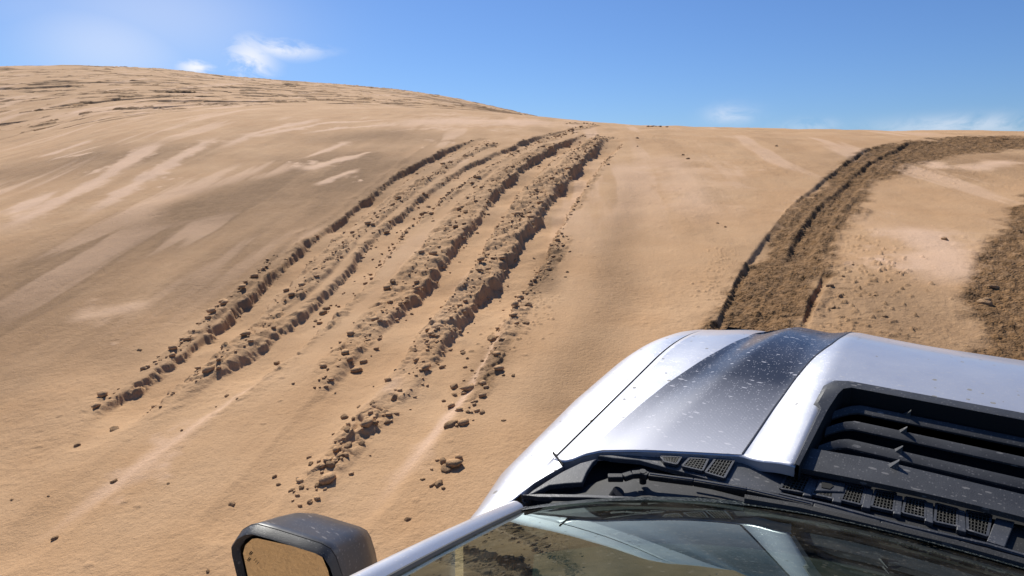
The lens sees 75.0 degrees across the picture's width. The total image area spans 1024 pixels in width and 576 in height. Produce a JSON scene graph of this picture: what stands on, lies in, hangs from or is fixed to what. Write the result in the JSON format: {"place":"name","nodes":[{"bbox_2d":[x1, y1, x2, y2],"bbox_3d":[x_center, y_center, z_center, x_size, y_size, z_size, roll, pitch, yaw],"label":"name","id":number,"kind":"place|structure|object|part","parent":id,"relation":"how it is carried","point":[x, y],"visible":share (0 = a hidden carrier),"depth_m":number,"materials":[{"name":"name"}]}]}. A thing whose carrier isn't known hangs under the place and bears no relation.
{"place":"outdoors","nodes":[
{"label":"outdoors","id":0,"kind":"place"},
{"bbox_2d":[0,65,1023,575],"bbox_3d":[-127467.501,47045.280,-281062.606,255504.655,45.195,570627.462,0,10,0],"label":"sand dune","id":1,"kind":"structure","parent":0,"point":[152,213],"depth_m":6.67,"materials":[{"name":"beige sand"}]},
{"bbox_2d":[51,535,58,540],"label":"sand clod","id":2,"kind":"object","parent":1,"relation":"on","point":[53,538],"visible":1,"depth_m":3.33,"materials":[{"name":"brown sand"}]},
{"bbox_2d":[109,426,118,430],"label":"sand clod","id":3,"kind":"object","parent":1,"relation":"on","point":[113,428],"visible":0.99,"depth_m":4.36,"materials":[{"name":"beige sand"}]},
{"bbox_2d":[228,501,235,505],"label":"sand clod","id":4,"kind":"object","parent":1,"relation":"on","point":[231,503],"visible":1,"depth_m":3.51,"materials":[{"name":"brown sand"}]},
{"bbox_2d":[319,310,326,314],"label":"sand clod","id":5,"kind":"object","parent":1,"relation":"on","point":[322,312],"visible":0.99,"depth_m":6.21,"materials":[{"name":"brown sand"}]},
{"bbox_2d":[325,461,334,467],"bbox_3d":[-1.020,0.991,3.733,0.071,0.042,0.045,4,35,24],"label":"sand clod","id":6,"kind":"object","parent":1,"relation":"on","point":[330,464],"visible":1,"depth_m":3.72,"materials":[{"name":"brown sand"}]},
{"bbox_2d":[340,413,348,418],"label":"sand clod","id":7,"kind":"object","parent":1,"relation":"on","point":[344,416],"visible":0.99,"depth_m":4.29,"materials":[{"name":"brown sand"}]},
{"bbox_2d":[344,426,349,432],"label":"sand clod","id":8,"kind":"object","parent":1,"relation":"on","point":[347,429],"visible":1,"depth_m":4.03,"materials":[{"name":"brown sand"}]},
{"bbox_2d":[344,441,351,448],"bbox_3d":[-0.960,0.925,3.912,0.046,0.035,0.073,-13,18,5],"label":"sand clod","id":9,"kind":"object","parent":1,"relation":"on","point":[347,445],"visible":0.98,"depth_m":3.89,"materials":[{"name":"brown sand"}]},
{"bbox_2d":[91,122,668,506],"bbox_3d":[-0.100,-1.648,10.687,4.013,3.064,15.170,3,10,17],"label":"sand rubble","id":10,"kind":"object","parent":1,"relation":"on","point":[328,478],"visible":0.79,"depth_m":6.07,"materials":[{"name":"brown sand"}]},
{"bbox_2d":[391,394,397,400],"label":"sand clod","id":11,"kind":"object","parent":1,"relation":"on","point":[394,397],"visible":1,"depth_m":4.46,"materials":[{"name":"brown sand"}]},
{"bbox_2d":[434,481,442,487],"bbox_3d":[-0.385,1.034,3.512,0.038,0.024,0.047,28,35,35],"label":"sand clod","id":12,"kind":"object","parent":1,"relation":"on","point":[437,484],"visible":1,"depth_m":3.50,"materials":[{"name":"brown sand"}]},
{"bbox_2d":[439,456,445,464],"bbox_3d":[-0.385,0.965,3.713,0.040,0.038,0.063,-14,21,-14],"label":"sand clod","id":13,"kind":"object","parent":1,"relation":"on","point":[442,460],"visible":0.83,"depth_m":3.70,"materials":[{"name":"brown sand"}]},
{"bbox_2d":[441,464,450,471],"bbox_3d":[-0.359,0.985,3.648,0.062,0.029,0.073,9,20,2],"label":"sand clod","id":14,"kind":"object","parent":1,"relation":"on","point":[445,468],"visible":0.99,"depth_m":3.63,"materials":[{"name":"brown sand"}]},
{"bbox_2d":[444,420,457,428],"bbox_3d":[-0.373,0.836,4.069,0.101,0.042,0.065,-18,33,-33],"label":"sand clod","id":15,"kind":"object","parent":1,"relation":"on","point":[450,424],"visible":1,"depth_m":4.05,"materials":[{"name":"brown sand"}]},
{"bbox_2d":[450,383,457,388],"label":"sand clod","id":16,"kind":"object","parent":1,"relation":"on","point":[454,386],"visible":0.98,"depth_m":4.60,"materials":[{"name":"brown sand"}]},
{"bbox_2d":[487,335,495,340],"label":"sand clod","id":17,"kind":"object","parent":1,"relation":"on","point":[491,337],"visible":0.98,"depth_m":5.35,"materials":[{"name":"beige sand"}]},
{"bbox_2d":[231,327,1023,575],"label":"pickup truck","id":18,"kind":"object","parent":1,"relation":"on","point":[793,451],"visible":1,"depth_m":1.32,"materials":[{"name":"silver metal"}]},
{"bbox_3d":[-0.323,0.755,0.868,0.310,1.300,1.092,9,23,34],"label":"front door","id":19,"kind":"part","parent":18,"relation":"part of","materials":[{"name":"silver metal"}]},
{"bbox_2d":[977,299,992,305],"bbox_3d":[3.647,0.116,5.143,0.070,0.053,0.110,-25,26,-28],"label":"sand clod","id":20,"kind":"object","parent":1,"relation":"on","point":[983,301],"visible":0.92,"depth_m":5.12,"materials":[{"name":"beige sand"}]},
{"bbox_2d":[0,0,1023,130],"label":"sky","id":21,"kind":"structure","parent":0,"point":[884,65],"materials":[{"name":"blue"}]}
]}

